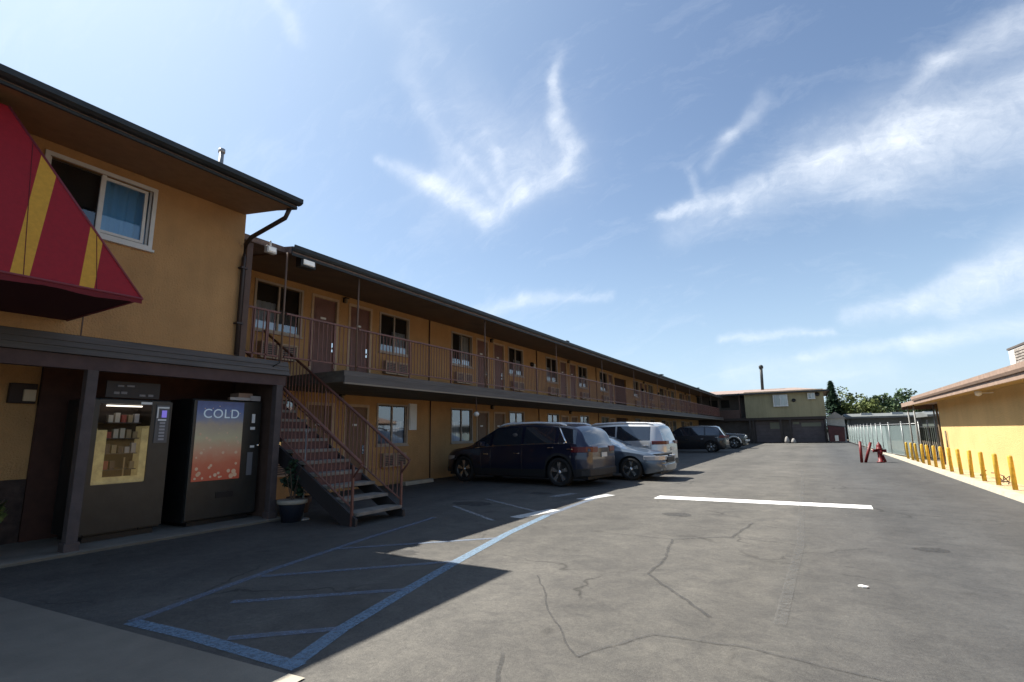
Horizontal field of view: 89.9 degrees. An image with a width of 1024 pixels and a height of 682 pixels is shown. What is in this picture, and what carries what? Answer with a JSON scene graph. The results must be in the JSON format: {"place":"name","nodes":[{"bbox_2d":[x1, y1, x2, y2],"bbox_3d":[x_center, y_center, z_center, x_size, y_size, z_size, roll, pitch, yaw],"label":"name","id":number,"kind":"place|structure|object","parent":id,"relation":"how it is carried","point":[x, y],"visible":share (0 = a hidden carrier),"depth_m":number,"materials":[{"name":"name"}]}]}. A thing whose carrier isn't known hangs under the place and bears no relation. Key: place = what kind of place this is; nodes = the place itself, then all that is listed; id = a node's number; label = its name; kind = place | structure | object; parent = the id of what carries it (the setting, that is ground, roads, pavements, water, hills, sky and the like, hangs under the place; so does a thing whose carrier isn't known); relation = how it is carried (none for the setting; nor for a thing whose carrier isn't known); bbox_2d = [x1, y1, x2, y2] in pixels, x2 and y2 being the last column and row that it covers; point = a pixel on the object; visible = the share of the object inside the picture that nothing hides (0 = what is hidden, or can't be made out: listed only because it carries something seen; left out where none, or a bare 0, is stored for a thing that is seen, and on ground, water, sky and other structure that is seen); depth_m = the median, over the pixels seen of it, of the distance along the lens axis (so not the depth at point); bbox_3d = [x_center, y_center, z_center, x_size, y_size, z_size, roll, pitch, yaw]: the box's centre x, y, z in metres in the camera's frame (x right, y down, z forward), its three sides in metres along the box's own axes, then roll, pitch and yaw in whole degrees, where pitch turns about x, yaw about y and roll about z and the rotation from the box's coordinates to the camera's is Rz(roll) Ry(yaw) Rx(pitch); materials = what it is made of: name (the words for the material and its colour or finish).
{"place":"outdoors","nodes":[
{"label":"outdoors","id":0,"kind":"place"},
{"bbox_2d":[0,597,286,681],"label":"pavement","id":1,"kind":"structure","parent":0,"point":[38,644],"depth_m":3.49,"materials":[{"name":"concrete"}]},
{"bbox_2d":[0,63,303,552],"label":"front building","id":2,"kind":"structure","parent":0,"point":[166,217],"depth_m":7.64,"materials":[{"name":"paint"}]},
{"bbox_2d":[6,383,37,403],"bbox_3d":[-7.107,0.760,7.458,0.120,0.290,0.310,-7,-12,29],"label":"wall light","id":3,"kind":"object","parent":2,"relation":"attached to","point":[24,393],"visible":1,"depth_m":7.43,"materials":[{"name":"black"}]},
{"bbox_2d":[0,103,142,321],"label":"awning","id":4,"kind":"object","parent":2,"relation":"attached to","point":[58,260],"visible":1,"depth_m":5.53,"materials":[{"name":"fabric"}]},
{"bbox_2d":[45,149,158,252],"bbox_3d":[-5.930,-1.951,7.386,0.212,1.030,1.420,-7,-12,29],"label":"window","id":5,"kind":"structure","parent":2,"relation":"in","point":[121,213],"depth_m":7.66,"materials":[{"name":"white plastic"}]},
{"bbox_2d":[0,437,1023,681],"bbox_3d":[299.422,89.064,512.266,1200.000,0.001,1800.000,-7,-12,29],"label":"ground","id":6,"kind":"structure","parent":0,"point":[772,593],"depth_m":5.13,"materials":[{"name":"asphalt"}]},
{"bbox_2d":[0,515,280,567],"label":"walkway","id":7,"kind":"structure","parent":6,"relation":"on","point":[20,553],"depth_m":7.18,"materials":[{"name":"concrete"}]},
{"bbox_2d":[0,499,7,522],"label":"potted plant","id":8,"kind":"object","parent":7,"relation":"on","point":[2,514],"visible":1,"depth_m":6.28,"materials":[{"name":"green plant"}]},
{"bbox_2d":[51,398,172,543],"bbox_3d":[-6.060,1.916,7.825,0.899,2.010,1.040,-7,-12,29],"label":"vending machine","id":9,"kind":"object","parent":7,"relation":"on","point":[123,494],"visible":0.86,"depth_m":7.64,"materials":[{"name":"grey"}]},
{"bbox_2d":[105,380,160,398],"bbox_3d":[-5.759,0.751,7.813,0.031,0.240,0.720,-7,-12,29],"label":"sign board","id":10,"kind":"object","parent":9,"relation":"on","point":[118,389],"visible":1,"depth_m":7.79,"materials":[{"name":"black"}]},
{"bbox_2d":[161,396,261,526],"bbox_3d":[-5.332,2.058,9.096,0.950,2.160,1.220,-7,-12,29],"label":"vending machine","id":11,"kind":"object","parent":7,"relation":"on","point":[212,463],"visible":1,"depth_m":8.70,"materials":[{"name":"black"}]},
{"bbox_2d":[228,393,252,400],"bbox_3d":[-4.962,1.028,9.419,0.306,0.120,0.340,-7,-12,29],"label":"cardboard tray","id":12,"kind":"object","parent":11,"relation":"on","point":[244,395],"visible":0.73,"depth_m":9.33,"materials":[{"name":"brown"}]},
{"bbox_2d":[125,620,305,669],"bbox_3d":[-2.216,2.180,3.729,1.936,0.001,0.146,-6,-11,27],"label":"blue line","id":13,"kind":"object","parent":6,"relation":"on","point":[242,653],"visible":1,"depth_m":3.66,"materials":[{"name":"blue paint"}]},
{"bbox_2d":[130,517,436,621],"bbox_3d":[-2.287,2.714,6.676,0.216,0.001,5.374,-4,-11,18],"label":"blue line","id":14,"kind":"object","parent":6,"relation":"on","point":[254,576],"visible":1,"depth_m":5.37,"materials":[{"name":"blue paint"}]},
{"bbox_2d":[228,627,338,638],"bbox_3d":[-1.705,2.193,3.852,0.786,0.001,0.090,1,-10,-11],"label":"hatch line","id":15,"kind":"object","parent":6,"relation":"on","point":[246,637],"visible":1,"depth_m":3.83,"materials":[{"name":"blue paint"}]},
{"bbox_2d":[273,674,303,681],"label":"kerb strip","id":16,"kind":"object","parent":6,"relation":"on","point":[290,678],"visible":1,"depth_m":3.12,"materials":[{"name":"paint"}]},
{"bbox_2d":[277,459,307,522],"bbox_3d":[-3.871,2.638,9.119,0.506,1.078,0.552,-7,-12,29],"label":"potted plant","id":17,"kind":"object","parent":6,"relation":"on","point":[291,509],"visible":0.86,"depth_m":9.00,"materials":[{"name":"green plant"}]},
{"bbox_2d":[279,453,311,512],"bbox_3d":[-4.218,2.683,10.219,0.582,1.392,0.837,-2,-10,6],"label":"potted plant","id":18,"kind":"object","parent":6,"relation":"on","point":[307,504],"visible":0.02,"depth_m":10.07,"materials":[{"name":"green plant"}]},
{"bbox_2d":[301,429,308,520],"bbox_3d":[-3.761,2.404,9.302,0.240,1.600,0.234,-7,-12,29],"label":"standing pole","id":19,"kind":"object","parent":6,"relation":"on","point":[304,518],"visible":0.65,"depth_m":9.34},
{"bbox_2d":[232,588,409,602],"bbox_3d":[-1.752,2.358,4.758,1.574,0.001,0.090,1,-10,-11],"label":"hatch line","id":20,"kind":"object","parent":6,"relation":"on","point":[317,596],"visible":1,"depth_m":4.75,"materials":[{"name":"blue paint"}]},
{"bbox_2d":[245,330,410,526],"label":"staircase","id":21,"kind":"structure","parent":6,"relation":"on","point":[335,470],"depth_m":9.53,"materials":[{"name":"metal"}]},
{"bbox_2d":[261,560,459,576],"bbox_3d":[-1.628,2.528,5.710,2.143,0.001,0.090,2,-11,-14],"label":"hatch line","id":22,"kind":"object","parent":6,"relation":"on","point":[346,569],"visible":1,"depth_m":5.64,"materials":[{"name":"blue paint"}]},
{"bbox_2d":[284,515,549,665],"bbox_3d":[-0.468,2.607,6.249,0.265,0.001,6.328,-4,-11,19],"label":"blue line","id":23,"kind":"object","parent":6,"relation":"on","point":[318,643],"visible":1,"depth_m":4.47,"materials":[{"name":"blue paint"}]},
{"bbox_2d":[403,478,433,485],"bbox_3d":[-2.856,4.289,15.627,0.176,0.110,1.300,-7,-12,29],"label":"wheel stop","id":24,"kind":"object","parent":6,"relation":"on","point":[414,482],"visible":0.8,"depth_m":15.50,"materials":[{"name":"concrete"}]},
{"bbox_2d":[235,233,723,499],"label":"motel building","id":25,"kind":"structure","parent":6,"relation":"on","point":[381,352],"depth_m":15.93,"materials":[{"name":"paint"}]},
{"bbox_2d":[264,240,276,254],"bbox_3d":[-4.551,-1.781,9.695,0.114,0.262,0.204,-7,-12,29],"label":"floodlight","id":26,"kind":"object","parent":25,"relation":"attached to","point":[269,249],"visible":1,"depth_m":9.64,"materials":[{"name":"white plastic"}]},
{"bbox_2d":[253,278,303,338],"bbox_3d":[-5.848,-0.779,12.810,0.212,1.290,1.410,-7,-12,29],"label":"window","id":27,"kind":"structure","parent":25,"relation":"in","point":[258,303],"depth_m":12.80,"materials":[{"name":"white glass"}]},
{"bbox_2d":[296,257,315,270],"bbox_3d":[-4.149,-1.613,10.368,0.200,0.307,0.357,-7,-12,29],"label":"floodlight","id":28,"kind":"object","parent":25,"relation":"attached to","point":[305,264],"visible":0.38,"depth_m":10.27,"materials":[{"name":"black metal"}]},
{"bbox_2d":[302,402,334,492],"bbox_3d":[-5.080,2.761,13.406,0.110,2.300,0.920,-7,-12,29],"label":"door","id":29,"kind":"structure","parent":25,"relation":"in","point":[309,403],"depth_m":13.62,"materials":[{"name":"wood"}]},
{"bbox_2d":[308,293,339,373],"bbox_3d":[-5.126,-0.033,13.911,0.110,2.400,0.920,-7,-12,29],"label":"door","id":30,"kind":"structure","parent":25,"relation":"in","point":[323,308],"depth_m":13.96,"materials":[{"name":"wood"}]},
{"bbox_2d":[341,404,369,488],"bbox_3d":[-4.441,2.948,14.499,0.110,2.300,0.920,-7,-12,29],"label":"door","id":31,"kind":"structure","parent":25,"relation":"in","point":[363,410],"depth_m":14.63,"materials":[{"name":"wood"}]},
{"bbox_2d":[346,303,372,372],"bbox_3d":[-4.488,0.154,15.004,0.110,2.400,0.920,-7,-12,29],"label":"door","id":32,"kind":"structure","parent":25,"relation":"in","point":[365,314],"depth_m":15.09,"materials":[{"name":"wood"}]},
{"bbox_2d":[375,403,408,446],"bbox_3d":[-3.731,2.602,15.853,0.212,1.290,1.410,-7,-12,29],"label":"window","id":33,"kind":"structure","parent":25,"relation":"in","point":[393,431],"depth_m":15.96,"materials":[{"name":"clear glass"}]},
{"bbox_2d":[378,311,409,357],"bbox_3d":[-3.778,-0.173,16.355,0.212,1.290,1.410,-7,-12,29],"label":"window","id":34,"kind":"structure","parent":25,"relation":"in","point":[389,341],"depth_m":16.38,"materials":[{"name":"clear glass"}]},
{"bbox_2d":[408,404,416,429],"bbox_3d":[-3.217,2.459,16.631,0.060,0.840,0.360,-7,-12,29],"label":"notice board","id":35,"kind":"object","parent":25,"relation":"attached to","point":[412,418],"visible":1,"depth_m":16.58,"materials":[{"name":"white paint"}]},
{"bbox_2d":[450,408,473,443],"bbox_3d":[-1.895,3.139,18.997,0.212,1.290,1.410,-7,-12,29],"label":"window","id":36,"kind":"structure","parent":25,"relation":"in","point":[459,433],"depth_m":19.00,"materials":[{"name":"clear glass"}]},
{"bbox_2d":[451,331,473,368],"bbox_3d":[-1.941,0.365,19.498,0.212,1.290,1.410,-7,-12,29],"label":"window","id":37,"kind":"structure","parent":25,"relation":"in","point":[463,341],"depth_m":19.76,"materials":[{"name":"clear glass"}]},
{"bbox_2d":[476,411,488,441],"bbox_3d":[-1.173,3.905,20.094,0.110,2.300,0.920,-7,-12,29],"label":"door","id":38,"kind":"structure","parent":25,"relation":"in","point":[482,421],"depth_m":20.23,"materials":[{"name":"wood"}]},
{"bbox_2d":[476,337,488,387],"bbox_3d":[-1.219,1.111,20.599,0.110,2.400,0.920,-7,-12,29],"label":"door","id":39,"kind":"structure","parent":25,"relation":"in","point":[479,342],"depth_m":20.70,"materials":[{"name":"wood"}]},
{"bbox_2d":[493,342,504,389],"bbox_3d":[-0.580,1.298,21.693,0.110,2.400,0.920,-7,-12,29],"label":"door","id":40,"kind":"structure","parent":25,"relation":"in","point":[498,349],"depth_m":21.80,"materials":[{"name":"brown wood"}]},
{"bbox_2d":[494,412,505,429],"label":"door","id":41,"kind":"structure","parent":25,"relation":"in","point":[499,417],"depth_m":21.37,"materials":[{"name":"brown wood"}]},
{"bbox_2d":[508,346,524,377],"bbox_3d":[0.130,0.971,23.043,0.212,1.290,1.410,-7,-12,29],"label":"window","id":42,"kind":"structure","parent":25,"relation":"in","point":[514,361],"depth_m":23.12,"materials":[{"name":"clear glass"}]},
{"bbox_2d":[509,411,524,425],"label":"window","id":43,"kind":"structure","parent":25,"relation":"in","point":[523,413],"depth_m":22.61,"materials":[{"name":"grey glass"}]},
{"bbox_2d":[546,357,557,383],"bbox_3d":[1.996,1.517,26.238,0.212,1.290,1.410,-7,-12,29],"label":"window","id":44,"kind":"structure","parent":25,"relation":"in","point":[553,375],"depth_m":26.28,"materials":[{"name":"black glass"}]},
{"bbox_2d":[547,413,559,421],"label":"window","id":45,"kind":"structure","parent":25,"relation":"in","point":[552,414],"depth_m":25.79,"materials":[{"name":"grey glass"}]},
{"bbox_2d":[559,360,567,397],"bbox_3d":[2.718,2.263,27.339,0.110,2.400,0.920,-7,-12,29],"label":"door","id":46,"kind":"structure","parent":25,"relation":"in","point":[562,364],"depth_m":27.47,"materials":[{"name":"brown wood"}]},
{"bbox_2d":[561,415,568,421],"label":"door","id":47,"kind":"structure","parent":25,"relation":"in","point":[564,418],"depth_m":27.06,"materials":[{"name":"wood"}]},
{"bbox_2d":[569,363,576,398],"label":"door","id":48,"kind":"structure","parent":25,"relation":"in","point":[572,367],"depth_m":28.54,"materials":[{"name":"wood"}]},
{"bbox_2d":[571,416,577,422],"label":"door","id":49,"kind":"structure","parent":25,"relation":"in","point":[574,419],"depth_m":28.21,"materials":[{"name":"wood"}]},
{"bbox_2d":[578,365,587,388],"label":"window","id":50,"kind":"structure","parent":25,"relation":"in","point":[581,382],"depth_m":29.87,"materials":[{"name":"black glass"}]},
{"bbox_2d":[580,415,589,423],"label":"window","id":51,"kind":"structure","parent":25,"relation":"in","point":[584,419],"depth_m":29.45,"materials":[{"name":"clear glass"}]},
{"bbox_2d":[599,371,608,392],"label":"window","id":52,"kind":"structure","parent":25,"relation":"in","point":[601,389],"depth_m":32.70,"materials":[{"name":"black glass"}]},
{"bbox_2d":[608,373,613,403],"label":"door","id":53,"kind":"structure","parent":25,"relation":"in","point":[610,376],"depth_m":33.99,"materials":[{"name":"wood"}]},
{"bbox_2d":[633,380,638,397],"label":"window","id":54,"kind":"structure","parent":25,"relation":"in","point":[633,380],"depth_m":38.88,"materials":[{"name":"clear glass"}]},
{"bbox_2d":[639,382,643,407],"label":"door","id":55,"kind":"structure","parent":25,"relation":"in","point":[640,383],"depth_m":40.07,"materials":[{"name":"wood"}]},
{"bbox_2d":[644,383,648,407],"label":"door","id":56,"kind":"structure","parent":25,"relation":"in","point":[645,385],"depth_m":41.20,"materials":[{"name":"wood"}]},
{"bbox_2d":[648,384,653,400],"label":"window","id":57,"kind":"structure","parent":25,"relation":"in","point":[649,387],"depth_m":42.58,"materials":[{"name":"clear glass"}]},
{"bbox_2d":[448,422,615,486],"bbox_3d":[0.455,3.442,15.945,5.400,1.782,2.284,-9,-13,36],"label":"parked suv","id":58,"kind":"object","parent":6,"relation":"on","point":[560,454],"visible":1,"depth_m":14.71,"materials":[{"name":"blue paint"}]},
{"bbox_2d":[511,509,557,517],"bbox_3d":[0.439,3.163,9.417,0.260,0.001,1.173,-10,-13,40],"label":"stall mark","id":59,"kind":"object","parent":6,"relation":"on","point":[534,513],"visible":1,"depth_m":9.39,"materials":[{"name":"white"}]},
{"bbox_2d":[578,494,612,499],"bbox_3d":[1.912,3.542,11.652,1.098,0.001,0.280,9,-14,-42],"label":"stall mark","id":60,"kind":"object","parent":6,"relation":"on","point":[598,496],"visible":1,"depth_m":11.58,"materials":[{"name":"white"}]},
{"bbox_2d":[591,422,678,462],"bbox_3d":[3.636,4.058,19.718,5.100,1.807,2.313,-7,-12,32],"label":"parked minivan","id":61,"kind":"object","parent":6,"relation":"on","point":[656,436],"visible":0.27,"depth_m":18.32,"materials":[{"name":"silver metal"}]},
{"bbox_2d":[608,435,676,480],"bbox_3d":[2.881,3.770,17.047,4.800,1.448,2.158,-7,-12,31],"label":"parked sedan","id":62,"kind":"object","parent":6,"relation":"on","point":[632,462],"visible":0.43,"depth_m":15.57,"materials":[{"name":"silver metal"}]},
{"bbox_2d":[672,425,729,451],"bbox_3d":[12.466,6.843,35.916,5.000,1.799,2.284,-7,-12,29],"label":"parked suv","id":63,"kind":"object","parent":6,"relation":"on","point":[711,438],"visible":0.66,"depth_m":34.74,"materials":[{"name":"black paint"}]},
{"bbox_2d":[718,426,749,448],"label":"parked jeep","id":64,"kind":"object","parent":6,"relation":"on","point":[739,440],"visible":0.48,"depth_m":40.79,"materials":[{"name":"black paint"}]},
{"bbox_2d":[696,365,829,442],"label":"motel building","id":65,"kind":"structure","parent":6,"relation":"on","point":[776,415],"depth_m":55.73,"materials":[{"name":"beige paint"}]},
{"bbox_2d":[709,401,717,407],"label":"window","id":66,"kind":"structure","parent":65,"relation":"in","point":[711,403],"depth_m":60.52,"materials":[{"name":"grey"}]},
{"bbox_2d":[721,400,729,407],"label":"window","id":67,"kind":"structure","parent":65,"relation":"in","point":[724,403],"depth_m":59.89,"materials":[{"name":"grey"}]},
{"bbox_2d":[755,421,781,441],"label":"garage door","id":68,"kind":"structure","parent":65,"relation":"in","point":[762,433],"depth_m":56.15,"materials":[{"name":"metal"}]},
{"bbox_2d":[772,394,787,406],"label":"window","id":69,"kind":"structure","parent":65,"relation":"in","point":[783,398],"depth_m":55.05,"materials":[{"name":"white glass"}]},
{"bbox_2d":[791,420,825,441],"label":"garage door","id":70,"kind":"structure","parent":65,"relation":"in","point":[803,431],"depth_m":54.19,"materials":[{"name":"metal"}]},
{"bbox_2d":[655,496,872,508],"bbox_3d":[4.948,3.279,10.479,3.983,0.001,0.528,-7,-12,30],"label":"white line","id":71,"kind":"object","parent":6,"relation":"on","point":[773,502],"visible":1,"depth_m":10.33,"materials":[{"name":"white"}]},
{"bbox_2d":[824,380,847,436],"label":"conifer tree","id":72,"kind":"object","parent":6,"relation":"on","point":[832,397],"visible":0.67,"depth_m":67.20,"materials":[{"name":"green plant"}]},
{"bbox_2d":[827,425,845,441],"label":"dumpster","id":73,"kind":"object","parent":6,"relation":"on","point":[836,433],"visible":0.99,"depth_m":51.73,"materials":[{"name":"red metal"}]},
{"bbox_2d":[826,412,846,441],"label":"shed","id":74,"kind":"structure","parent":6,"relation":"on","point":[835,418],"depth_m":54.66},
{"bbox_2d":[858,441,862,462],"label":"bollard","id":75,"kind":"object","parent":6,"relation":"on","point":[860,451],"visible":1,"depth_m":21.84,"materials":[{"name":"metal"}]},
{"bbox_2d":[864,442,871,462],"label":"bollard","id":76,"kind":"object","parent":6,"relation":"on","point":[868,452],"visible":1,"depth_m":21.79,"materials":[{"name":"metal"}]},
{"bbox_2d":[872,442,886,462],"bbox_3d":[15.594,4.718,21.750,0.500,0.840,0.398,-7,-12,29],"label":"fire hydrant","id":77,"kind":"object","parent":6,"relation":"on","point":[879,449],"visible":1,"depth_m":21.70,"materials":[{"name":"metal"}]},
{"bbox_2d":[847,421,919,457],"bbox_3d":[25.415,6.833,36.835,0.498,1.720,33.581,-6,-12,28],"label":"fence","id":78,"kind":"object","parent":6,"relation":"on","point":[867,434],"visible":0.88,"depth_m":27.43,"materials":[{"name":"metal"}]},
{"bbox_2d":[917,420,945,460],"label":"gate","id":79,"kind":"structure","parent":78,"relation":"attached to","point":[929,437],"depth_m":22.03,"materials":[{"name":"grey metal"}]},
{"bbox_2d":[854,443,1023,502],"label":"kerb","id":80,"kind":"structure","parent":6,"relation":"on","point":[1016,496],"depth_m":13.17,"materials":[{"name":"concrete"}]},
{"bbox_2d":[901,361,1023,484],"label":"building","id":81,"kind":"structure","parent":6,"relation":"on","point":[987,425],"depth_m":14.11,"materials":[{"name":"paint"}]},
{"bbox_2d":[974,391,993,395],"bbox_3d":[12.258,1.351,13.329,0.380,0.160,0.156,-7,-12,29],"label":"eave lamp","id":82,"kind":"object","parent":81,"relation":"attached to","point":[977,393],"visible":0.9,"depth_m":13.32,"materials":[{"name":"white paint"}]},
{"bbox_2d":[1006,342,1023,364],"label":"rooftop unit","id":83,"kind":"object","parent":81,"relation":"on","point":[1016,353],"visible":0.54,"depth_m":13.79,"materials":[{"name":"white metal"}]},
{"bbox_2d":[0,0,1023,422],"label":"sky","id":84,"kind":"structure","parent":0,"point":[703,194],"materials":[{"name":"blue"}]},
{"bbox_2d":[842,411,935,439],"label":"warehouse","id":85,"kind":"structure","parent":0,"point":[854,420],"depth_m":56.70,"materials":[{"name":"grey"}]},
{"bbox_2d":[847,434,946,464],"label":"yard ground","id":86,"kind":"structure","parent":0,"point":[938,460],"depth_m":33.19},
{"bbox_2d":[825,386,868,438],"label":"tree","id":87,"kind":"object","parent":86,"relation":"on","point":[850,408],"visible":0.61,"depth_m":66.81,"materials":[{"name":"green plant"}]},
{"bbox_2d":[853,392,886,412],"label":"tree","id":88,"kind":"object","parent":86,"relation":"on","point":[871,405],"visible":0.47,"depth_m":69.19,"materials":[{"name":"green plant"}]},
{"bbox_2d":[870,393,903,412],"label":"tree","id":89,"kind":"object","parent":86,"relation":"on","point":[887,403],"visible":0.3,"depth_m":89.94,"materials":[{"name":"green plant"}]},
{"bbox_2d":[890,388,929,412],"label":"tree","id":90,"kind":"object","parent":86,"relation":"on","point":[901,397],"visible":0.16,"depth_m":93.83,"materials":[{"name":"green plant"}]},
{"bbox_2d":[892,451,1023,493],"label":"gravel strip","id":91,"kind":"object","parent":86,"relation":"on","point":[992,480],"depth_m":14.05,"materials":[{"name":"gravel"}]},
{"bbox_2d":[905,442,909,458],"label":"bollard","id":92,"kind":"object","parent":91,"relation":"on","point":[907,451],"visible":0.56,"depth_m":22.59,"materials":[{"name":"metal"}]},
{"bbox_2d":[909,443,915,460],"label":"bollard","id":93,"kind":"object","parent":91,"relation":"on","point":[911,451],"visible":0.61,"depth_m":21.64,"materials":[{"name":"metal"}]},
{"bbox_2d":[913,443,918,461],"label":"bollard","id":94,"kind":"object","parent":91,"relation":"on","point":[916,452],"visible":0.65,"depth_m":20.69,"materials":[{"name":"metal"}]},
{"bbox_2d":[920,444,925,463],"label":"bollard","id":95,"kind":"object","parent":91,"relation":"on","point":[922,453],"visible":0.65,"depth_m":19.73,"materials":[{"name":"metal"}]},
{"bbox_2d":[925,445,932,465],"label":"bollard","id":96,"kind":"object","parent":91,"relation":"on","point":[927,454],"visible":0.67,"depth_m":18.79,"materials":[{"name":"metal"}]},
{"bbox_2d":[931,446,939,467],"bbox_3d":[14.710,4.041,17.849,0.200,0.795,0.200,5,-11,-39],"label":"bollard","id":97,"kind":"object","parent":91,"relation":"on","point":[934,457],"visible":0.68,"depth_m":17.82,"materials":[{"name":"metal"}]},
{"bbox_2d":[938,446,947,469],"bbox_3d":[14.178,3.881,16.919,0.200,0.795,0.200,3,-13,-16],"label":"bollard","id":98,"kind":"object","parent":91,"relation":"on","point":[941,458],"visible":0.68,"depth_m":16.89,"materials":[{"name":"metal"}]},
{"bbox_2d":[946,447,953,471],"bbox_3d":[13.632,3.717,15.963,0.200,0.795,0.200,-3,-12,5],"label":"bollard","id":99,"kind":"object","parent":91,"relation":"on","point":[949,459],"visible":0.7,"depth_m":15.94,"materials":[{"name":"metal"}]},
{"bbox_2d":[955,449,964,474],"bbox_3d":[13.091,3.554,15.011,0.200,0.795,0.200,10,-16,-43],"label":"bollard","id":100,"kind":"object","parent":91,"relation":"on","point":[959,462],"visible":0.74,"depth_m":14.99,"materials":[{"name":"metal"}]},
{"bbox_2d":[967,450,974,477],"bbox_3d":[12.559,3.389,14.047,0.200,0.795,0.200,2,-10,-13],"label":"bollard","id":101,"kind":"object","parent":91,"relation":"on","point":[970,463],"visible":0.74,"depth_m":14.02,"materials":[{"name":"metal"}]},
{"bbox_2d":[978,452,989,481],"bbox_3d":[12.008,3.226,13.094,0.200,0.795,0.200,-6,-10,24],"label":"bollard","id":102,"kind":"object","parent":91,"relation":"on","point":[982,466],"visible":0.8,"depth_m":13.07,"materials":[{"name":"metal"}]},
{"bbox_2d":[980,470,1009,483],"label":"dry branches","id":103,"kind":"object","parent":91,"relation":"on","point":[1003,481],"visible":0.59,"depth_m":12.21,"materials":[{"name":"brown plant"}]},
{"bbox_2d":[991,453,1003,485],"bbox_3d":[11.465,3.062,12.138,0.200,0.795,0.200,-3,-9,11],"label":"bollard","id":104,"kind":"object","parent":91,"relation":"on","point":[996,469],"visible":0.75,"depth_m":12.11,"materials":[{"name":"metal"}]},
{"bbox_2d":[1007,455,1021,490],"bbox_3d":[10.927,2.901,11.196,0.200,0.795,0.200,-7,-12,29],"label":"bollard","id":105,"kind":"object","parent":91,"relation":"on","point":[1012,473],"visible":0.84,"depth_m":11.17,"materials":[{"name":"metal"}]},
{"bbox_2d":[916,412,940,441],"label":"warehouse","id":106,"kind":"structure","parent":0,"point":[925,416],"depth_m":49.79,"materials":[{"name":"grey"}]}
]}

